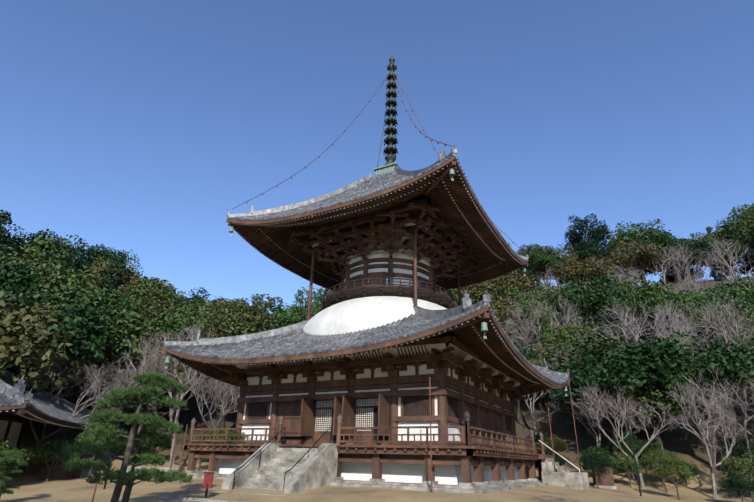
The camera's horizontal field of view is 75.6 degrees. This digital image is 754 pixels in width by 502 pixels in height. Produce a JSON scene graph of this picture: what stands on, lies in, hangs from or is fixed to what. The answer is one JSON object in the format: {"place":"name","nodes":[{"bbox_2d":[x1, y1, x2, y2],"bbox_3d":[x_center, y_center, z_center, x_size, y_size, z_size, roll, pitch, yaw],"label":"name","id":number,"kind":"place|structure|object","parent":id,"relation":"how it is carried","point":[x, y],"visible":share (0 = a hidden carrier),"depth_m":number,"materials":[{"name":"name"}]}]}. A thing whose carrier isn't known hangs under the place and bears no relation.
{"place":"outdoors","nodes":[
{"label":"outdoors","id":0,"kind":"place"},
{"bbox_2d":[0,420,22,468],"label":"hall walls","id":1,"kind":"structure","parent":0,"point":[14,431],"depth_m":33.31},
{"bbox_2d":[126,466,616,501],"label":"stone walls","id":2,"kind":"structure","parent":0,"point":[167,469],"depth_m":22.24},
{"bbox_2d":[0,276,753,501],"bbox_3d":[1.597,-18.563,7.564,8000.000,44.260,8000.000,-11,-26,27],"label":"ground","id":3,"kind":"structure","parent":0,"point":[681,442],"depth_m":39.42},
{"bbox_2d":[0,209,12,261],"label":"tree","id":4,"kind":"object","parent":3,"relation":"on","point":[3,219],"visible":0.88,"depth_m":65.60,"materials":[{"name":"green plant"}]},
{"bbox_2d":[1,224,25,261],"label":"tree","id":5,"kind":"object","parent":3,"relation":"on","point":[9,240],"visible":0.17,"depth_m":79.70,"materials":[{"name":"green plant"}]},
{"bbox_2d":[0,450,27,496],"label":"small pine","id":6,"kind":"object","parent":3,"relation":"on","point":[12,455],"depth_m":21.50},
{"bbox_2d":[0,415,27,447],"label":"wooden frame","id":7,"kind":"object","parent":3,"relation":"on","point":[11,419],"visible":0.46,"depth_m":33.24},
{"bbox_2d":[0,370,101,425],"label":"hall roof tiles","id":8,"kind":"object","parent":7,"relation":"on","point":[19,393],"visible":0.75,"depth_m":33.04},
{"bbox_2d":[0,403,105,429],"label":"roof eaves","id":9,"kind":"object","parent":7,"relation":"on","point":[21,409],"visible":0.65,"depth_m":28.97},
{"bbox_2d":[0,438,33,468],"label":"shrub","id":10,"kind":"object","parent":3,"relation":"on","point":[3,443],"visible":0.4,"depth_m":27.44,"materials":[{"name":"green plant"}]},
{"bbox_2d":[0,261,48,308],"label":"tree","id":11,"kind":"object","parent":3,"relation":"on","point":[13,268],"visible":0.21,"depth_m":50.68,"materials":[{"name":"green plant"}]},
{"bbox_2d":[1,228,93,281],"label":"tree","id":12,"kind":"object","parent":3,"relation":"on","point":[72,259],"visible":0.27,"depth_m":71.52,"materials":[{"name":"green plant"}]},
{"bbox_2d":[0,234,105,307],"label":"tree","id":13,"kind":"object","parent":3,"relation":"on","point":[51,277],"visible":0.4,"depth_m":56.33,"materials":[{"name":"green plant"}]},
{"bbox_2d":[0,291,109,391],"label":"tree","id":14,"kind":"object","parent":3,"relation":"on","point":[9,343],"visible":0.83,"depth_m":34.55,"materials":[{"name":"green plant"}]},
{"bbox_2d":[28,439,81,481],"bbox_3d":[-20.406,13.364,30.591,3.083,2.886,2.782,21,-30,-38],"label":"shrub","id":15,"kind":"object","parent":3,"relation":"on","point":[44,452],"visible":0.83,"depth_m":30.29,"materials":[{"name":"green plant"}]},
{"bbox_2d":[0,272,121,384],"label":"tree","id":16,"kind":"object","parent":3,"relation":"on","point":[83,322],"visible":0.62,"depth_m":39.08,"materials":[{"name":"green plant"}]},
{"bbox_2d":[0,338,127,469],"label":"bare tree","id":17,"kind":"object","parent":3,"relation":"on","point":[39,441],"visible":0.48,"depth_m":35.87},
{"bbox_2d":[31,286,160,439],"bbox_3d":[-28.277,10.853,44.998,14.208,15.064,12.804,0,-23,4],"label":"tree","id":18,"kind":"object","parent":3,"relation":"on","point":[130,327],"visible":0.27,"depth_m":45.42,"materials":[{"name":"green plant"}]},
{"bbox_2d":[36,288,155,403],"bbox_3d":[-31.466,11.259,52.617,12.600,14.688,11.723,-3,-24,11],"label":"tree","id":19,"kind":"object","parent":3,"relation":"on","point":[105,299],"visible":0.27,"depth_m":52.50,"materials":[{"name":"green plant"}]},
{"bbox_2d":[75,419,119,476],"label":"pine tree","id":20,"kind":"object","parent":3,"relation":"on","point":[85,438],"visible":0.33,"depth_m":31.41,"materials":[{"name":"green plant"}]},
{"bbox_2d":[69,244,127,276],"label":"tree","id":21,"kind":"object","parent":3,"relation":"on","point":[94,251],"visible":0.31,"depth_m":90.55,"materials":[{"name":"green plant"}]},
{"bbox_2d":[79,255,137,291],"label":"tree","id":22,"kind":"object","parent":3,"relation":"on","point":[99,265],"visible":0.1,"depth_m":86.78,"materials":[{"name":"green plant"}]},
{"bbox_2d":[71,352,151,457],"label":"bare tree","id":23,"kind":"object","parent":3,"relation":"on","point":[115,383],"visible":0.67,"depth_m":39.98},
{"bbox_2d":[98,251,125,292],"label":"tree","id":24,"kind":"object","parent":3,"relation":"on","point":[114,272],"visible":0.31,"depth_m":71.43,"materials":[{"name":"green plant"}]},
{"bbox_2d":[84,263,151,293],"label":"tree","id":25,"kind":"object","parent":3,"relation":"on","point":[124,280],"visible":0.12,"depth_m":74.20,"materials":[{"name":"green plant"}]},
{"bbox_2d":[97,247,143,289],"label":"tree","id":26,"kind":"object","parent":3,"relation":"on","point":[128,259],"visible":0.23,"depth_m":101.64,"materials":[{"name":"green plant"}]},
{"bbox_2d":[60,371,194,501],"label":"pine","id":27,"kind":"object","parent":3,"relation":"on","point":[158,383],"depth_m":18.53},
{"bbox_2d":[86,310,191,424],"bbox_3d":[-26.345,13.160,52.252,13.357,13.097,14.744,17,-28,-31],"label":"tree","id":28,"kind":"object","parent":3,"relation":"on","point":[165,321],"visible":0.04,"depth_m":50.46,"materials":[{"name":"green plant"}]},
{"bbox_2d":[98,329,193,432],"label":"tree","id":29,"kind":"object","parent":3,"relation":"on","point":[136,362],"visible":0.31,"depth_m":46.61,"materials":[{"name":"green plant"}]},
{"bbox_2d":[109,277,193,378],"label":"tree","id":30,"kind":"object","parent":3,"relation":"on","point":[148,292],"visible":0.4,"depth_m":63.62,"materials":[{"name":"green plant"}]},
{"bbox_2d":[101,322,214,466],"bbox_3d":[-16.632,11.024,37.822,9.496,12.829,13.619,15,-27,-29],"label":"bare tree","id":31,"kind":"object","parent":3,"relation":"on","point":[153,355],"visible":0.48,"depth_m":38.12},
{"bbox_2d":[143,431,175,455],"bbox_3d":[-18.544,16.681,40.590,3.142,3.060,2.847,-19,-31,39],"label":"shrub","id":32,"kind":"object","parent":3,"relation":"on","point":[162,446],"visible":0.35,"depth_m":40.31,"materials":[{"name":"green plant"}]},
{"bbox_2d":[128,314,218,430],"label":"tree","id":33,"kind":"object","parent":3,"relation":"on","point":[183,321],"visible":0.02,"depth_m":52.43,"materials":[{"name":"green plant"}]},
{"bbox_2d":[155,301,225,413],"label":"tree","id":34,"kind":"object","parent":3,"relation":"on","point":[181,315],"visible":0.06,"depth_m":58.18,"materials":[{"name":"green plant"}]},
{"bbox_2d":[172,368,239,427],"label":"bare tree","id":35,"kind":"object","parent":3,"relation":"on","point":[215,388],"visible":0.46,"depth_m":46.32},
{"bbox_2d":[205,298,249,319],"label":"tree","id":36,"kind":"object","parent":3,"relation":"on","point":[231,302],"visible":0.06,"depth_m":80.75,"materials":[{"name":"green plant"}]},
{"bbox_2d":[184,294,276,430],"bbox_3d":[-16.121,13.109,54.183,11.186,17.726,11.886,-11,-27,27],"label":"tree","id":37,"kind":"object","parent":3,"relation":"on","point":[259,319],"visible":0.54,"depth_m":53.62,"materials":[{"name":"green plant"}]},
{"bbox_2d":[250,294,291,317],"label":"tree","id":38,"kind":"object","parent":3,"relation":"on","point":[278,300],"visible":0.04,"depth_m":89.99,"materials":[{"name":"green plant"}]},
{"bbox_2d":[262,309,306,329],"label":"tree","id":39,"kind":"object","parent":3,"relation":"on","point":[279,317],"visible":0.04,"depth_m":68.87,"materials":[{"name":"green plant"}]},
{"bbox_2d":[281,286,333,320],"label":"tree","id":40,"kind":"object","parent":3,"relation":"on","point":[318,298],"visible":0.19,"depth_m":82.38,"materials":[{"name":"green plant"}]},
{"bbox_2d":[39,467,614,485],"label":"wooden boxes","id":41,"kind":"object","parent":3,"relation":"on","point":[603,478],"visible":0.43,"depth_m":31.90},
{"bbox_2d":[92,370,580,501],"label":"poles","id":42,"kind":"object","parent":3,"relation":"on","point":[430,438],"visible":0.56,"depth_m":30.56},
{"bbox_2d":[180,443,589,495],"bbox_3d":[0.661,14.931,32.892,23.000,2.900,24.600,-11,-26,27],"label":"stone base","id":43,"kind":"object","parent":3,"relation":"on","point":[317,468],"visible":0.6,"depth_m":25.58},
{"bbox_2d":[232,427,330,491],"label":"stair handrails","id":44,"kind":"object","parent":43,"relation":"on","point":[283,443],"visible":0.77,"depth_m":25.97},
{"bbox_2d":[162,155,579,484],"bbox_3d":[1.239,7.484,38.268,24.126,19.063,23.200,-11,-26,27],"label":"pagoda","id":45,"kind":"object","parent":43,"relation":"on","point":[467,451],"depth_m":31.90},
{"bbox_2d":[315,399,377,430],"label":"lattice doors","id":46,"kind":"structure","parent":45,"relation":"in","point":[358,424],"depth_m":29.60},
{"bbox_2d":[164,162,567,395],"bbox_3d":[0.998,1.423,41.137,22.880,19.110,22.880,-11,-26,27],"label":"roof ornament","id":47,"kind":"object","parent":45,"relation":"attached to","point":[387,168],"visible":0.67,"depth_m":43.45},
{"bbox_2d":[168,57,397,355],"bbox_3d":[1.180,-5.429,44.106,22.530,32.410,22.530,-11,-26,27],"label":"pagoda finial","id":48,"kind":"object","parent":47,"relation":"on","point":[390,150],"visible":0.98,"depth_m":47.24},
{"bbox_2d":[233,71,523,251],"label":"chains","id":49,"kind":"object","parent":48,"relation":"attached to","point":[438,142],"visible":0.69,"depth_m":44.60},
{"bbox_2d":[163,144,569,384],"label":"pagoda roof tiles","id":50,"kind":"object","parent":45,"relation":"on","point":[293,339],"visible":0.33,"depth_m":33.28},
{"bbox_2d":[191,411,543,438],"bbox_3d":[0.684,13.261,36.008,19.500,0.540,19.483,-11,-26,27],"label":"pagoda giboshi","id":51,"kind":"object","parent":45,"relation":"on","point":[466,415],"visible":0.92,"depth_m":29.16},
{"bbox_2d":[253,386,507,447],"bbox_3d":[0.688,13.133,36.064,16.600,4.080,16.600,-11,-26,27],"label":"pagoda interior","id":52,"kind":"object","parent":45,"relation":"attached to","point":[333,437],"depth_m":29.66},
{"bbox_2d":[303,296,476,358],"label":"white plaster dome","id":53,"kind":"structure","parent":45,"relation":"attached to","point":[355,314],"depth_m":33.28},
{"bbox_2d":[103,407,753,497],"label":"posts","id":54,"kind":"object","parent":3,"relation":"on","point":[629,427],"visible":0.6,"depth_m":33.43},
{"bbox_2d":[441,281,515,339],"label":"tree","id":55,"kind":"object","parent":3,"relation":"on","point":[480,289],"visible":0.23,"depth_m":63.80,"materials":[{"name":"green plant"}]},
{"bbox_2d":[455,274,513,302],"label":"tree","id":56,"kind":"object","parent":3,"relation":"on","point":[499,280],"visible":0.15,"depth_m":78.79,"materials":[{"name":"green plant"}]},
{"bbox_2d":[496,271,540,305],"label":"tree","id":57,"kind":"object","parent":3,"relation":"on","point":[522,285],"visible":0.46,"depth_m":89.62,"materials":[{"name":"green plant"}]},
{"bbox_2d":[504,268,542,294],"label":"tree","id":58,"kind":"object","parent":3,"relation":"on","point":[520,272],"visible":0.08,"depth_m":96.24,"materials":[{"name":"green plant"}]},
{"bbox_2d":[510,339,541,422],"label":"tree","id":59,"kind":"object","parent":3,"relation":"on","point":[534,355],"visible":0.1,"depth_m":58.98,"materials":[{"name":"green plant"}]},
{"bbox_2d":[502,285,556,354],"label":"tree","id":60,"kind":"object","parent":3,"relation":"on","point":[543,319],"visible":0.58,"depth_m":69.79,"materials":[{"name":"green plant"}]},
{"bbox_2d":[523,359,550,435],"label":"tree","id":61,"kind":"object","parent":3,"relation":"on","point":[531,411],"visible":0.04,"depth_m":55.53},
{"bbox_2d":[517,243,558,279],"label":"tree","id":62,"kind":"object","parent":3,"relation":"on","point":[538,247],"visible":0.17,"depth_m":120.03,"materials":[{"name":"green plant"}]},
{"bbox_2d":[515,249,564,292],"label":"tree","id":63,"kind":"object","parent":3,"relation":"on","point":[539,261],"visible":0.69,"depth_m":105.29,"materials":[{"name":"green plant"}]},
{"bbox_2d":[499,298,582,401],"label":"bare tree","id":64,"kind":"object","parent":3,"relation":"on","point":[527,324],"visible":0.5,"depth_m":64.14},
{"bbox_2d":[543,434,567,456],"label":"shrub","id":65,"kind":"object","parent":3,"relation":"on","point":[559,444],"visible":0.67,"depth_m":46.58,"materials":[{"name":"green plant"}]},
{"bbox_2d":[516,282,596,344],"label":"tree","id":66,"kind":"object","parent":3,"relation":"on","point":[561,296],"visible":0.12,"depth_m":76.44,"materials":[{"name":"green plant"}]},
{"bbox_2d":[547,291,583,330],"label":"tree","id":67,"kind":"object","parent":3,"relation":"on","point":[570,309],"visible":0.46,"depth_m":70.23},
{"bbox_2d":[530,315,615,435],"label":"tree","id":68,"kind":"object","parent":3,"relation":"on","point":[563,337],"visible":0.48,"depth_m":55.56,"materials":[{"name":"green plant"}]},
{"bbox_2d":[534,362,616,450],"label":"bare tree","id":69,"kind":"object","parent":3,"relation":"on","point":[598,442],"visible":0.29,"depth_m":49.73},
{"bbox_2d":[550,248,608,286],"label":"tree","id":70,"kind":"object","parent":3,"relation":"on","point":[571,264],"visible":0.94,"depth_m":91.77,"materials":[{"name":"green plant"}]},
{"bbox_2d":[563,213,613,256],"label":"tree","id":71,"kind":"object","parent":3,"relation":"on","point":[599,232],"visible":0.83,"depth_m":116.06,"materials":[{"name":"green plant"}]},
{"bbox_2d":[545,273,638,323],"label":"tree","id":72,"kind":"object","parent":3,"relation":"on","point":[600,298],"visible":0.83,"depth_m":72.82,"materials":[{"name":"green plant"}]},
{"bbox_2d":[568,237,616,266],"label":"tree","id":73,"kind":"object","parent":3,"relation":"on","point":[594,247],"visible":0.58,"depth_m":107.74,"materials":[{"name":"green plant"}]},
{"bbox_2d":[577,453,611,487],"bbox_3d":[16.127,16.423,35.915,2.106,2.804,2.263,15,-27,-28],"label":"shrub","id":74,"kind":"object","parent":3,"relation":"on","point":[602,464],"visible":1,"depth_m":35.86,"materials":[{"name":"green plant"}]},
{"bbox_2d":[572,260,619,289],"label":"tree","id":75,"kind":"object","parent":3,"relation":"on","point":[607,268],"visible":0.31,"depth_m":94.83,"materials":[{"name":"green plant"}]},
{"bbox_2d":[576,445,618,466],"bbox_3d":[18.497,17.984,40.715,3.133,3.251,3.472,2,-23,0],"label":"shrub","id":76,"kind":"object","parent":3,"relation":"on","point":[594,451],"visible":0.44,"depth_m":40.56,"materials":[{"name":"green plant"}]},
{"bbox_2d":[577,308,656,423],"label":"tree","id":77,"kind":"object","parent":3,"relation":"on","point":[597,323],"visible":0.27,"depth_m":57.75,"materials":[{"name":"green plant"}]},
{"bbox_2d":[548,335,689,456],"bbox_3d":[23.154,14.859,46.526,12.408,14.405,13.768,2,-23,-1],"label":"tree","id":78,"kind":"object","parent":3,"relation":"on","point":[635,360],"visible":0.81,"depth_m":44.89,"materials":[{"name":"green plant"}]},
{"bbox_2d":[535,296,711,450],"bbox_3d":[26.785,13.674,52.219,19.067,17.961,13.295,8,-24,-14],"label":"bare tree","id":79,"kind":"object","parent":3,"relation":"on","point":[625,330],"visible":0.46,"depth_m":52.62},
{"bbox_2d":[568,379,682,487],"bbox_3d":[20.681,15.001,39.934,8.784,9.357,6.237,0,-23,4],"label":"bare tree","id":80,"kind":"object","parent":3,"relation":"on","point":[603,407],"visible":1,"depth_m":39.87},
{"bbox_2d":[612,455,642,487],"bbox_3d":[19.929,17.664,38.485,2.388,2.735,2.152,3,-23,-3],"label":"shrub","id":81,"kind":"object","parent":3,"relation":"on","point":[623,465],"visible":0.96,"depth_m":38.39,"materials":[{"name":"green plant"}]},
{"bbox_2d":[608,430,647,480],"bbox_3d":[21.725,17.828,41.801,2.926,4.557,2.754,-18,-30,37],"label":"shrub","id":82,"kind":"object","parent":3,"relation":"on","point":[638,445],"visible":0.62,"depth_m":41.75,"materials":[{"name":"green plant"}]},
{"bbox_2d":[607,261,655,295],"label":"tree","id":83,"kind":"object","parent":3,"relation":"on","point":[636,272],"visible":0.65,"depth_m":86.72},
{"bbox_2d":[597,240,669,287],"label":"tree","id":84,"kind":"object","parent":3,"relation":"on","point":[643,252],"visible":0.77,"depth_m":98.21,"materials":[{"name":"green plant"}]},
{"bbox_2d":[604,219,675,285],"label":"tree","id":85,"kind":"object","parent":3,"relation":"on","point":[634,235],"visible":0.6,"depth_m":110.45,"materials":[{"name":"green plant"}]},
{"bbox_2d":[609,274,674,316],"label":"tree","id":86,"kind":"object","parent":3,"relation":"on","point":[641,293],"visible":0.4,"depth_m":77.36,"materials":[{"name":"green plant"}]},
{"bbox_2d":[629,302,675,338],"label":"tree","id":87,"kind":"object","parent":3,"relation":"on","point":[651,319],"visible":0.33,"depth_m":70.54,"materials":[{"name":"grey plant"}]},
{"bbox_2d":[600,369,713,451],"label":"tree","id":88,"kind":"object","parent":3,"relation":"on","point":[649,399],"visible":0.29,"depth_m":45.60,"materials":[{"name":"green plant"}]},
{"bbox_2d":[637,447,677,485],"bbox_3d":[23.405,18.104,40.226,3.553,3.461,3.219,-2,-24,9],"label":"shrub","id":89,"kind":"object","parent":3,"relation":"on","point":[644,459],"visible":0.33,"depth_m":40.38,"materials":[{"name":"green plant"}]},
{"bbox_2d":[634,229,686,283],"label":"tree","id":90,"kind":"object","parent":3,"relation":"on","point":[667,241],"visible":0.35,"depth_m":106.61,"materials":[{"name":"green plant"}]},
{"bbox_2d":[631,242,689,289],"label":"tree","id":91,"kind":"object","parent":3,"relation":"on","point":[665,269],"visible":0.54,"depth_m":95.67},
{"bbox_2d":[652,455,694,499],"bbox_3d":[20.897,16.040,33.966,2.705,3.351,2.516,7,-24,-12],"label":"shrub","id":92,"kind":"object","parent":3,"relation":"on","point":[667,466],"visible":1,"depth_m":34.07,"materials":[{"name":"green plant"}]},
{"bbox_2d":[637,287,709,340],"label":"tree","id":93,"kind":"object","parent":3,"relation":"on","point":[680,296],"visible":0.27,"depth_m":70.40,"materials":[{"name":"green plant"}]},
{"bbox_2d":[622,302,740,357],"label":"bare tree","id":94,"kind":"object","parent":3,"relation":"on","point":[683,325],"visible":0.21,"depth_m":57.37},
{"bbox_2d":[658,239,715,282],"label":"tree","id":95,"kind":"object","parent":3,"relation":"on","point":[694,246],"visible":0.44,"depth_m":100.17,"materials":[{"name":"grey plant"}]},
{"bbox_2d":[663,243,713,292],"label":"tree","id":96,"kind":"object","parent":3,"relation":"on","point":[684,260],"visible":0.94,"depth_m":86.11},
{"bbox_2d":[629,330,753,470],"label":"tree","id":97,"kind":"object","parent":3,"relation":"on","point":[725,360],"visible":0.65,"depth_m":43.81,"materials":[{"name":"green plant"}]},
{"bbox_2d":[662,287,744,346],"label":"tree","id":98,"kind":"object","parent":3,"relation":"on","point":[686,303],"visible":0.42,"depth_m":63.88,"materials":[{"name":"grey plant"}]},
{"bbox_2d":[657,288,753,398],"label":"bare tree","id":99,"kind":"object","parent":3,"relation":"on","point":[726,333],"visible":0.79,"depth_m":45.87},
{"bbox_2d":[667,368,753,498],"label":"bare tree","id":100,"kind":"object","parent":3,"relation":"on","point":[714,465],"visible":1,"depth_m":37.19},
{"bbox_2d":[689,228,734,280],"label":"tree","id":101,"kind":"object","parent":3,"relation":"on","point":[693,237],"visible":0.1,"depth_m":103.41,"materials":[{"name":"green plant"}]},
{"bbox_2d":[684,274,753,306],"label":"tree","id":102,"kind":"object","parent":3,"relation":"on","point":[746,284],"visible":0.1,"depth_m":67.96,"materials":[{"name":"green plant"}]},
{"bbox_2d":[691,367,753,462],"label":"bare tree","id":103,"kind":"object","parent":3,"relation":"on","point":[739,427],"visible":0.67,"depth_m":39.13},
{"bbox_2d":[692,234,753,280],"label":"tree","id":104,"kind":"object","parent":3,"relation":"on","point":[732,248],"visible":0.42,"depth_m":98.76,"materials":[{"name":"grey plant"}]},
{"bbox_2d":[695,285,753,343],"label":"tree","id":105,"kind":"object","parent":3,"relation":"on","point":[748,298],"visible":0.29,"depth_m":61.02,"materials":[{"name":"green plant"}]},
{"bbox_2d":[698,229,753,280],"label":"tree","id":106,"kind":"object","parent":3,"relation":"on","point":[724,262],"visible":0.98,"depth_m":88.92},
{"bbox_2d":[709,236,753,285],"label":"tree","id":107,"kind":"object","parent":3,"relation":"on","point":[752,269],"visible":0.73,"depth_m":93.10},
{"bbox_2d":[712,301,753,356],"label":"tree","id":108,"kind":"object","parent":3,"relation":"on","point":[749,317],"visible":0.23,"depth_m":51.65,"materials":[{"name":"grey plant"}]},
{"bbox_2d":[715,473,753,501],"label":"shrub","id":109,"kind":"object","parent":3,"relation":"on","point":[738,483],"visible":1,"depth_m":32.56,"materials":[{"name":"green plant"}]},
{"bbox_2d":[715,204,753,253],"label":"tree","id":110,"kind":"object","parent":3,"relation":"on","point":[727,228],"visible":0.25,"depth_m":108.34,"materials":[{"name":"green plant"}]},
{"bbox_2d":[719,452,753,501],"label":"shrub","id":111,"kind":"object","parent":3,"relation":"on","point":[731,465],"visible":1,"depth_m":35.16,"materials":[{"name":"green plant"}]},
{"bbox_2d":[720,436,753,476],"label":"shrub","id":112,"kind":"object","parent":3,"relation":"on","point":[737,450],"visible":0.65,"depth_m":41.61,"materials":[{"name":"green plant"}]},
{"bbox_2d":[730,203,753,246],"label":"tree","id":113,"kind":"object","parent":3,"relation":"on","point":[742,227],"visible":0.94,"depth_m":98.51,"materials":[{"name":"green plant"}]},
{"bbox_2d":[735,253,753,275],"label":"tree","id":114,"kind":"object","parent":3,"relation":"on","point":[748,267],"visible":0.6,"depth_m":119.23,"materials":[{"name":"green plant"}]},
{"bbox_2d":[0,0,753,315],"label":"sky","id":115,"kind":"structure","parent":0,"point":[137,126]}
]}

